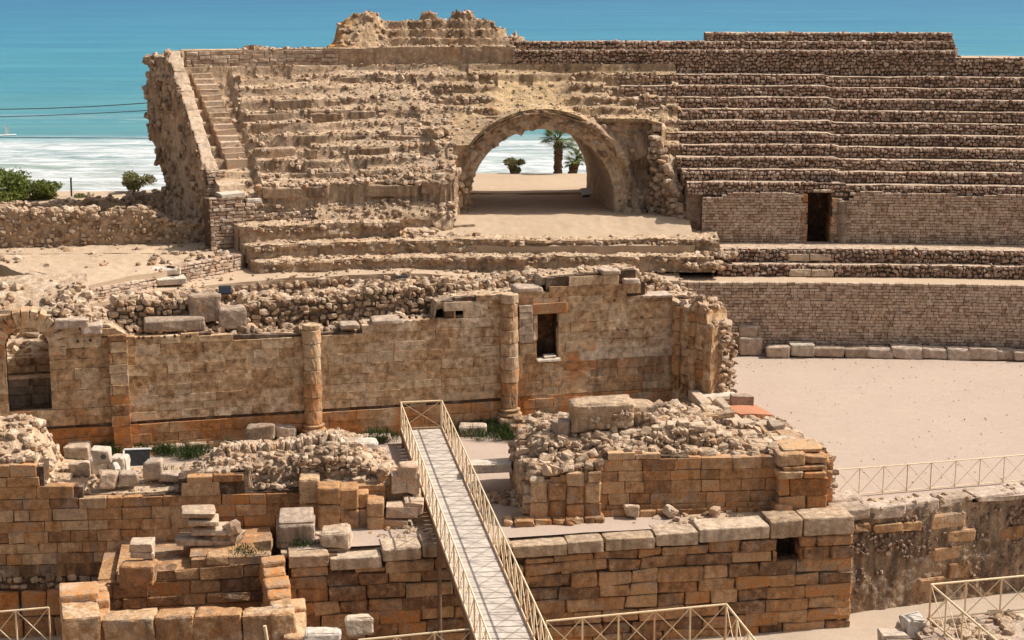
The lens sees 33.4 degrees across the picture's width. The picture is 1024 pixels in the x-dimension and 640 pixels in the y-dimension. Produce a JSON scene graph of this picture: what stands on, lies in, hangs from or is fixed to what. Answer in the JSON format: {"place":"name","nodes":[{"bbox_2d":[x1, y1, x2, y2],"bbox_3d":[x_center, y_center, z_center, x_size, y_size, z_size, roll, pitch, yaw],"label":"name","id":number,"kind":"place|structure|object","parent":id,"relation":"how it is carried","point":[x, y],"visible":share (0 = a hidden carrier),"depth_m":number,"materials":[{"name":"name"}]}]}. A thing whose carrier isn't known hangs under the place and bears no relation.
{"place":"outdoors","nodes":[
{"label":"outdoors","id":0,"kind":"place"},
{"bbox_2d":[0,102,146,109],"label":"overhead wire","id":1,"kind":"object","parent":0,"point":[74,107],"visible":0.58,"depth_m":125.48,"materials":[{"name":"metal"}]},
{"bbox_2d":[1,110,146,116],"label":"overhead wire","id":2,"kind":"object","parent":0,"point":[72,114],"visible":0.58,"depth_m":125.67,"materials":[{"name":"metal"}]},
{"bbox_2d":[0,137,148,138],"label":"overhead wire","id":3,"kind":"object","parent":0,"point":[62,137],"visible":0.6,"depth_m":125.93,"materials":[{"name":"metal"}]},
{"bbox_2d":[0,241,246,287],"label":"terrace","id":4,"kind":"structure","parent":0,"point":[120,267],"depth_m":77.15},
{"bbox_2d":[0,204,203,247],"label":"wall","id":5,"kind":"structure","parent":4,"relation":"on","point":[39,226],"depth_m":81.11,"materials":[{"name":"stone"}]},
{"bbox_2d":[0,241,233,272],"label":"rubble","id":6,"kind":"object","parent":4,"relation":"on","point":[199,257],"visible":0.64,"depth_m":78.73,"materials":[{"name":"stone"}]},
{"bbox_2d":[151,266,180,274],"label":"step slab","id":7,"kind":"object","parent":4,"relation":"on","point":[171,271],"depth_m":75.44,"materials":[{"name":"stone"}]},
{"bbox_2d":[142,48,225,240],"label":"end wall","id":8,"kind":"structure","parent":4,"relation":"on","point":[184,159],"depth_m":84.64,"materials":[{"name":"stone"}]},
{"bbox_2d":[203,190,315,249],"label":"stepped wall","id":9,"kind":"structure","parent":4,"relation":"on","point":[224,211],"depth_m":80.21,"materials":[{"name":"stone"}]},
{"bbox_2d":[0,173,714,274],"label":"terrain","id":10,"kind":"structure","parent":0,"point":[526,183],"depth_m":95.90,"materials":[{"name":"sand"}]},
{"bbox_2d":[0,166,52,201],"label":"bush","id":11,"kind":"object","parent":10,"relation":"on","point":[15,185],"visible":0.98,"depth_m":95.93,"materials":[{"name":"green plant"}]},
{"bbox_2d":[31,181,64,199],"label":"bush","id":12,"kind":"object","parent":10,"relation":"on","point":[54,189],"visible":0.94,"depth_m":96.67,"materials":[{"name":"green plant"}]},
{"bbox_2d":[70,177,71,195],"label":"fence post","id":13,"kind":"object","parent":10,"relation":"on","point":[71,186],"visible":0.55,"depth_m":98.00,"materials":[{"name":"metal"}]},
{"bbox_2d":[71,192,94,198],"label":"shrub","id":14,"kind":"object","parent":10,"relation":"on","point":[80,195],"visible":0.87,"depth_m":97.53,"materials":[{"name":"green plant"}]},
{"bbox_2d":[0,188,166,214],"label":"wall","id":15,"kind":"structure","parent":10,"relation":"on","point":[153,198],"depth_m":89.39,"materials":[{"name":"stone"}]},
{"bbox_2d":[121,170,157,191],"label":"shrub","id":16,"kind":"object","parent":10,"relation":"on","point":[133,182],"visible":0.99,"depth_m":99.34,"materials":[{"name":"green plant"}]},
{"bbox_2d":[179,9,681,230],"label":"ruined grandstand","id":17,"kind":"object","parent":10,"relation":"on","point":[333,130],"visible":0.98,"depth_m":85.57,"materials":[{"name":"stone"}]},
{"bbox_2d":[503,156,525,173],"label":"shrub","id":18,"kind":"object","parent":10,"relation":"on","point":[512,163],"visible":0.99,"depth_m":100.93,"materials":[{"name":"green plant"}]},
{"bbox_2d":[420,110,685,218],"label":"vaulted gate","id":19,"kind":"structure","parent":10,"relation":"on","point":[631,167],"depth_m":84.26,"materials":[{"name":"stone"}]},
{"bbox_2d":[540,129,578,173],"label":"palm tree","id":20,"kind":"object","parent":10,"relation":"on","point":[559,146],"visible":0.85,"depth_m":101.13,"materials":[{"name":"green plant"}]},
{"bbox_2d":[562,147,584,173],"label":"palm tree","id":21,"kind":"object","parent":10,"relation":"on","point":[573,165],"visible":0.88,"depth_m":102.14,"materials":[{"name":"green plant"}]},
{"bbox_2d":[511,30,1023,229],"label":"grandstand","id":22,"kind":"object","parent":10,"relation":"on","point":[910,112],"visible":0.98,"depth_m":85.90,"materials":[{"name":"stone"}]},
{"bbox_2d":[345,614,373,636],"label":"stone block","id":23,"kind":"object","parent":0,"point":[358,624],"depth_m":47.34,"materials":[{"name":"stone"}]},
{"bbox_2d":[0,0,1023,190],"bbox_3d":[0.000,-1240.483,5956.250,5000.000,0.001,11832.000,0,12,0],"label":"sea","id":24,"kind":"structure","parent":0,"point":[55,54],"depth_m":579.57,"materials":[{"name":"liquid"}]},
{"bbox_2d":[0,124,15,135],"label":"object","id":25,"kind":"object","parent":24,"relation":"on","point":[6,131],"visible":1,"depth_m":244.33,"materials":[{"name":"white paint"}]},
{"bbox_2d":[0,499,1023,639],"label":"ground","id":26,"kind":"structure","parent":0,"point":[865,625],"depth_m":56.82,"materials":[{"name":"sand"}]},
{"bbox_2d":[0,607,50,639],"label":"railing","id":27,"kind":"object","parent":26,"relation":"on","point":[16,610],"visible":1,"depth_m":48.78,"materials":[{"name":"metal"}]},
{"bbox_2d":[59,527,306,639],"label":"enclosure wall","id":28,"kind":"structure","parent":26,"relation":"on","point":[205,593],"depth_m":51.34,"materials":[{"name":"stone"}]},
{"bbox_2d":[119,559,157,588],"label":"stone block","id":29,"kind":"structure","parent":28,"relation":"on","point":[136,573],"depth_m":51.40,"materials":[{"name":"stone"}]},
{"bbox_2d":[129,537,154,558],"bbox_3d":[-11.256,6.966,52.068,0.784,0.536,0.659,0,12,0],"label":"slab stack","id":30,"kind":"object","parent":29,"relation":"on","point":[142,547],"visible":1,"depth_m":51.81,"materials":[{"name":"stone"}]},
{"bbox_2d":[175,504,244,545],"bbox_3d":[-9.538,6.661,54.047,2.178,1.464,1.018,0,12,0],"label":"slab stack","id":31,"kind":"object","parent":28,"relation":"on","point":[209,530],"visible":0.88,"depth_m":53.72,"materials":[{"name":"stone"}]},
{"bbox_2d":[223,519,241,536],"bbox_3d":[-8.839,6.578,53.878,0.578,0.636,0.634,-3,12,-13],"label":"boulder","id":32,"kind":"object","parent":31,"relation":"on","point":[232,527],"visible":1,"depth_m":53.60,"materials":[{"name":"stone"}]},
{"bbox_2d":[263,625,268,639],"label":"post","id":33,"kind":"object","parent":26,"relation":"on","point":[265,632],"visible":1,"depth_m":47.29,"materials":[{"name":"beige paint"}]},
{"bbox_2d":[400,400,552,639],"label":"footbridge","id":34,"kind":"object","parent":26,"relation":"on","point":[488,601],"visible":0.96,"depth_m":52.08,"materials":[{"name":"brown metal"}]},
{"bbox_2d":[280,506,854,639],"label":"trench wall","id":35,"kind":"structure","parent":26,"relation":"on","point":[757,572],"depth_m":54.69,"materials":[{"name":"stone"}]},
{"bbox_2d":[276,507,315,548],"bbox_3d":[-6.814,6.573,53.761,1.245,1.147,0.969,-1,12,-6],"label":"sloped block","id":36,"kind":"object","parent":35,"relation":"on","point":[295,524],"depth_m":53.36,"materials":[{"name":"grey stone"}]},
{"bbox_2d":[319,523,352,548],"bbox_3d":[-5.528,6.777,53.598,1.040,0.613,0.908,0,12,0],"label":"stone block","id":37,"kind":"object","parent":35,"relation":"on","point":[340,535],"depth_m":53.23,"materials":[{"name":"stone"}]},
{"bbox_2d":[827,481,1023,613],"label":"pit wall","id":38,"kind":"structure","parent":26,"relation":"on","point":[908,550],"depth_m":58.02,"materials":[{"name":"stone"}]},
{"bbox_2d":[877,609,1023,639],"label":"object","id":39,"kind":"structure","parent":26,"relation":"on","point":[1009,625],"depth_m":47.97,"materials":[{"name":"grey stone"}]},
{"bbox_2d":[899,611,926,637],"bbox_3d":[11.323,8.618,48.144,0.613,0.609,0.684,-3,12,-13],"label":"stone block","id":40,"kind":"object","parent":39,"relation":"on","point":[911,623],"depth_m":47.89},
{"bbox_2d":[928,575,1023,639],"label":"railing","id":41,"kind":"object","parent":39,"relation":"on","point":[963,613],"visible":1,"depth_m":48.30,"materials":[{"name":"metal"}]},
{"bbox_2d":[65,354,1023,549],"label":"arena floor","id":42,"kind":"structure","parent":0,"point":[880,438],"depth_m":67.37,"materials":[{"name":"sand"}]},
{"bbox_2d":[0,273,94,408],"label":"rubble bank","id":43,"kind":"structure","parent":42,"relation":"on","point":[28,369],"depth_m":66.48,"materials":[{"name":"stone"}]},
{"bbox_2d":[63,441,91,459],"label":"stone block","id":44,"kind":"object","parent":42,"relation":"on","point":[78,449],"depth_m":62.35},
{"bbox_2d":[133,440,239,451],"bbox_3d":[-11.187,4.667,64.245,6.410,0.400,0.674,-4,13,-18],"label":"block row","id":45,"kind":"object","parent":42,"relation":"on","point":[209,442],"visible":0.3,"depth_m":63.84,"materials":[{"name":"stone"}]},
{"bbox_2d":[245,423,274,439],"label":"stone block","id":46,"kind":"object","parent":45,"relation":"on","point":[259,431],"depth_m":63.56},
{"bbox_2d":[275,424,296,437],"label":"stone block","id":47,"kind":"object","parent":45,"relation":"on","point":[284,430],"depth_m":64.33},
{"bbox_2d":[0,413,423,637],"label":"front wall","id":48,"kind":"structure","parent":42,"relation":"on","point":[60,523],"depth_m":55.20,"materials":[{"name":"stone"}]},
{"bbox_2d":[68,460,90,476],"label":"stone block","id":49,"kind":"object","parent":48,"relation":"on","point":[80,468],"depth_m":56.21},
{"bbox_2d":[88,456,108,474],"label":"stone block","id":50,"kind":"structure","parent":48,"relation":"on","point":[95,469],"depth_m":56.57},
{"bbox_2d":[90,445,111,465],"bbox_3d":[-13.470,4.451,56.014,0.680,0.591,0.503,0,12,0],"label":"pierced stone","id":51,"kind":"object","parent":48,"relation":"on","point":[101,455],"visible":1,"depth_m":55.83,"materials":[{"name":"beige stone"}]},
{"bbox_2d":[98,469,118,488],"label":"stone block","id":52,"kind":"object","parent":48,"relation":"on","point":[108,479],"depth_m":55.15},
{"bbox_2d":[112,462,120,482],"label":"stone block","id":53,"kind":"object","parent":52,"relation":"on","point":[115,466],"depth_m":55.62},
{"bbox_2d":[108,453,130,469],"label":"stone block","id":54,"kind":"object","parent":48,"relation":"on","point":[123,461],"depth_m":56.59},
{"bbox_2d":[118,469,138,486],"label":"stone block","id":55,"kind":"object","parent":48,"relation":"on","point":[128,477],"depth_m":55.32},
{"bbox_2d":[123,448,150,465],"bbox_3d":[-12.544,4.691,57.117,0.933,0.775,0.335,-1,12,-7],"label":"information panel","id":56,"kind":"object","parent":48,"relation":"on","point":[139,456],"visible":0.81,"depth_m":57.09,"materials":[{"name":"white paint"}]},
{"bbox_2d":[143,457,162,479],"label":"stone block","id":57,"kind":"object","parent":48,"relation":"on","point":[152,468],"depth_m":55.85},
{"bbox_2d":[160,470,180,481],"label":"stone block","id":58,"kind":"object","parent":48,"relation":"on","point":[169,475],"depth_m":55.66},
{"bbox_2d":[344,439,357,448],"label":"stone block","id":59,"kind":"object","parent":48,"relation":"on","point":[352,443],"depth_m":56.40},
{"bbox_2d":[356,437,377,449],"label":"stone block","id":60,"kind":"object","parent":48,"relation":"on","point":[371,442],"depth_m":57.12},
{"bbox_2d":[0,262,697,456],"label":"church wall","id":61,"kind":"structure","parent":42,"relation":"on","point":[552,341],"depth_m":65.12,"materials":[{"name":"stone"}]},
{"bbox_2d":[143,315,204,331],"bbox_3d":[-12.560,0.140,63.491,2.259,0.524,0.762,-3,12,-14],"label":"stone block","id":62,"kind":"object","parent":61,"relation":"on","point":[171,323],"depth_m":63.22,"materials":[{"name":"stone"}]},
{"bbox_2d":[51,265,692,333],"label":"rubble wall","id":63,"kind":"structure","parent":42,"relation":"on","point":[129,310],"depth_m":65.61,"materials":[{"name":"stone"}]},
{"bbox_2d":[187,293,220,321],"bbox_3d":[-11.544,-0.461,64.080,1.210,1.109,0.756,-3,12,-15],"label":"stone block","id":64,"kind":"object","parent":63,"relation":"on","point":[206,306],"depth_m":63.77,"materials":[{"name":"stone"}]},
{"bbox_2d":[219,304,246,328],"bbox_3d":[-10.497,-0.107,64.106,1.050,0.855,0.708,-3,12,-13],"label":"stone block","id":65,"kind":"object","parent":63,"relation":"on","point":[232,316],"depth_m":63.80,"materials":[{"name":"stone"}]},
{"bbox_2d":[363,433,390,442],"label":"stone block","id":66,"kind":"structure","parent":42,"relation":"on","point":[381,434],"depth_m":64.70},
{"bbox_2d":[90,266,684,306],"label":"path retaining wall","id":67,"kind":"structure","parent":42,"relation":"on","point":[249,280],"depth_m":77.66,"materials":[{"name":"stone"}]},
{"bbox_2d":[25,254,240,301],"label":"kerb wall","id":68,"kind":"structure","parent":67,"relation":"on","point":[197,269],"depth_m":76.15,"materials":[{"name":"stone"}]},
{"bbox_2d":[157,275,186,285],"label":"step slab","id":69,"kind":"object","parent":67,"relation":"on","point":[175,279],"depth_m":74.95,"materials":[{"name":"stone"}]},
{"bbox_2d":[218,285,231,294],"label":"floodlight","id":70,"kind":"object","parent":67,"relation":"on","point":[224,289],"visible":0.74,"depth_m":73.09,"materials":[{"name":"metal"}]},
{"bbox_2d":[396,275,407,278],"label":"floodlight","id":71,"kind":"object","parent":67,"relation":"on","point":[403,276],"visible":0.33,"depth_m":75.89,"materials":[{"name":"metal"}]},
{"bbox_2d":[64,323,736,556],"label":"weeds","id":72,"kind":"object","parent":42,"relation":"on","point":[503,431],"visible":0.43,"depth_m":63.24,"materials":[{"name":"green plant"}]},
{"bbox_2d":[423,488,517,511],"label":"cross wall","id":73,"kind":"structure","parent":42,"relation":"on","point":[497,497],"depth_m":57.69,"materials":[{"name":"stone"}]},
{"bbox_2d":[459,422,486,435],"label":"stone block","id":74,"kind":"object","parent":42,"relation":"on","point":[467,425],"depth_m":65.57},
{"bbox_2d":[467,458,511,473],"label":"stone slab","id":75,"kind":"structure","parent":42,"relation":"on","point":[496,465],"depth_m":58.47,"materials":[{"name":"stone"}]},
{"bbox_2d":[623,504,639,517],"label":"stone block","id":76,"kind":"object","parent":42,"relation":"on","point":[631,510],"depth_m":55.89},
{"bbox_2d":[502,399,832,526],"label":"front wall","id":77,"kind":"structure","parent":42,"relation":"on","point":[684,457],"depth_m":56.30,"materials":[{"name":"stone"}]},
{"bbox_2d":[551,418,570,434],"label":"stone block","id":78,"kind":"object","parent":77,"relation":"on","point":[560,425],"depth_m":57.17,"materials":[{"name":"grey stone"}]},
{"bbox_2d":[568,394,633,433],"bbox_3d":[2.997,3.180,57.694,2.205,1.093,1.538,0,12,0],"label":"masonry block","id":79,"kind":"object","parent":77,"relation":"on","point":[613,413],"depth_m":57.08,"materials":[{"name":"stone"}]},
{"bbox_2d":[630,398,657,426],"bbox_3d":[4.402,3.207,57.977,1.048,0.906,1.439,0,12,0],"label":"masonry block","id":80,"kind":"object","parent":77,"relation":"on","point":[645,412],"depth_m":57.46,"materials":[{"name":"stone"}]},
{"bbox_2d":[703,409,734,419],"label":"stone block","id":81,"kind":"object","parent":77,"relation":"on","point":[724,414],"visible":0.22,"depth_m":60.05,"materials":[{"name":"stone"}]},
{"bbox_2d":[662,504,678,517],"bbox_3d":[5.189,6.292,56.126,0.468,0.432,0.547,-10,16,-39],"label":"boulder","id":82,"kind":"object","parent":42,"relation":"on","point":[669,510],"visible":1,"depth_m":55.96,"materials":[{"name":"stone"}]},
{"bbox_2d":[670,294,738,400],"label":"broken wall","id":83,"kind":"structure","parent":42,"relation":"on","point":[704,353],"depth_m":66.99,"materials":[{"name":"stone"}]},
{"bbox_2d":[708,506,720,515],"bbox_3d":[6.673,6.322,56.100,0.356,0.434,0.379,7,14,29],"label":"boulder","id":84,"kind":"object","parent":42,"relation":"on","point":[715,510],"visible":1,"depth_m":55.98,"materials":[{"name":"stone"}]},
{"bbox_2d":[737,336,762,355],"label":"stone block","id":85,"kind":"object","parent":42,"relation":"on","point":[751,346],"depth_m":78.78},
{"bbox_2d":[738,324,757,336],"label":"stone block","id":86,"kind":"object","parent":85,"relation":"on","point":[747,330],"depth_m":78.76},
{"bbox_2d":[679,390,838,502],"bbox_3d":[8.742,4.208,62.589,2.965,2.300,12.444,-2,12,-8],"label":"facade stub","id":87,"kind":"object","parent":42,"relation":"on","point":[747,424],"visible":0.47,"depth_m":61.53,"materials":[{"name":"stone"}]},
{"bbox_2d":[702,392,733,399],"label":"stone block","id":88,"kind":"structure","parent":87,"relation":"on","point":[725,395],"depth_m":66.58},
{"bbox_2d":[728,393,753,405],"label":"stone block","id":89,"kind":"object","parent":87,"relation":"on","point":[740,399],"depth_m":65.56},
{"bbox_2d":[766,420,784,430],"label":"stone block","id":90,"kind":"object","parent":87,"relation":"on","point":[773,425],"depth_m":60.48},
{"bbox_2d":[765,344,789,357],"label":"kerb block","id":91,"kind":"object","parent":42,"relation":"on","point":[778,351],"depth_m":78.39,"materials":[{"name":"grey stone"}]},
{"bbox_2d":[771,501,792,510],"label":"stone block","id":92,"kind":"structure","parent":42,"relation":"on","point":[776,505],"depth_m":56.03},
{"bbox_2d":[788,341,814,356],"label":"kerb block","id":93,"kind":"structure","parent":42,"relation":"on","point":[802,349],"depth_m":78.40,"materials":[{"name":"stone"}]},
{"bbox_2d":[814,344,845,356],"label":"kerb block","id":94,"kind":"structure","parent":42,"relation":"on","point":[829,351],"depth_m":78.37,"materials":[{"name":"grey stone"}]},
{"bbox_2d":[671,274,1023,353],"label":"podium wall","id":95,"kind":"structure","parent":42,"relation":"on","point":[888,311],"depth_m":78.73,"materials":[{"name":"stone"}]},
{"bbox_2d":[233,217,737,275],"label":"curved ledges","id":96,"kind":"object","parent":95,"relation":"on","point":[302,245],"visible":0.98,"depth_m":79.81,"materials":[{"name":"stone"}]},
{"bbox_2d":[715,241,1023,279],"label":"bench tier","id":97,"kind":"object","parent":95,"relation":"on","point":[830,259],"visible":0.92,"depth_m":80.33,"materials":[{"name":"stone"}]},
{"bbox_2d":[701,182,1023,244],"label":"block wall","id":98,"kind":"structure","parent":97,"relation":"on","point":[870,217],"depth_m":82.11,"materials":[{"name":"brown stone"}]},
{"bbox_2d":[831,489,863,502],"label":"stone block","id":99,"kind":"object","parent":42,"relation":"on","point":[847,495],"depth_m":57.42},
{"bbox_2d":[844,344,867,357],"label":"kerb block","id":100,"kind":"structure","parent":42,"relation":"on","point":[857,351],"depth_m":78.32,"materials":[{"name":"grey stone"}]},
{"bbox_2d":[867,345,892,358],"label":"kerb block","id":101,"kind":"structure","parent":42,"relation":"on","point":[879,351],"depth_m":78.21,"materials":[{"name":"grey stone"}]},
{"bbox_2d":[890,343,922,359],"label":"kerb block","id":102,"kind":"structure","parent":42,"relation":"on","point":[907,351],"depth_m":78.13,"materials":[{"name":"grey stone"}]},
{"bbox_2d":[834,454,1023,494],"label":"railing","id":103,"kind":"object","parent":42,"relation":"on","point":[956,461],"visible":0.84,"depth_m":58.86,"materials":[{"name":"metal"}]},
{"bbox_2d":[922,345,947,358],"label":"kerb block","id":104,"kind":"structure","parent":42,"relation":"on","point":[935,352],"depth_m":78.08,"materials":[{"name":"grey stone"}]},
{"bbox_2d":[945,346,969,359],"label":"kerb block","id":105,"kind":"structure","parent":42,"relation":"on","point":[958,352],"depth_m":77.99,"materials":[{"name":"grey stone"}]},
{"bbox_2d":[968,347,997,359],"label":"kerb block","id":106,"kind":"structure","parent":42,"relation":"on","point":[983,353],"depth_m":77.86,"materials":[{"name":"grey stone"}]},
{"bbox_2d":[996,347,1013,359],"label":"kerb block","id":107,"kind":"structure","parent":42,"relation":"on","point":[1004,353],"depth_m":77.80,"materials":[{"name":"grey stone"}]},
{"bbox_2d":[1013,349,1023,360],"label":"kerb block","id":108,"kind":"structure","parent":42,"relation":"on","point":[1018,354],"depth_m":77.64,"materials":[{"name":"grey stone"}]},
{"bbox_2d":[400,194,694,253],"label":"gate path","id":109,"kind":"structure","parent":0,"point":[563,215],"depth_m":82.45,"materials":[{"name":"sand"}]},
{"bbox_2d":[580,187,592,196],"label":"floodlight","id":110,"kind":"object","parent":109,"relation":"on","point":[586,192],"visible":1,"depth_m":89.72,"materials":[{"name":"white paint"}]},
{"bbox_2d":[737,354,1023,495],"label":"gravel","id":111,"kind":"structure","parent":0,"point":[890,396],"depth_m":70.90,"materials":[{"name":"gravel"}]},
{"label":"path","id":112,"kind":"structure","parent":0,"visible":0},
{"bbox_2d":[304,627,341,639],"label":"stone block","id":113,"kind":"object","parent":112,"relation":"on","point":[323,633],"depth_m":46.99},
{"bbox_2d":[358,628,469,639],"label":"railing","id":114,"kind":"object","parent":112,"relation":"on","point":[415,634],"visible":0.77,"depth_m":45.63,"materials":[{"name":"metal"}]},
{"bbox_2d":[545,603,755,639],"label":"railing","id":115,"kind":"object","parent":112,"relation":"on","point":[737,619],"visible":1,"depth_m":45.95,"materials":[{"name":"metal"}]}
]}

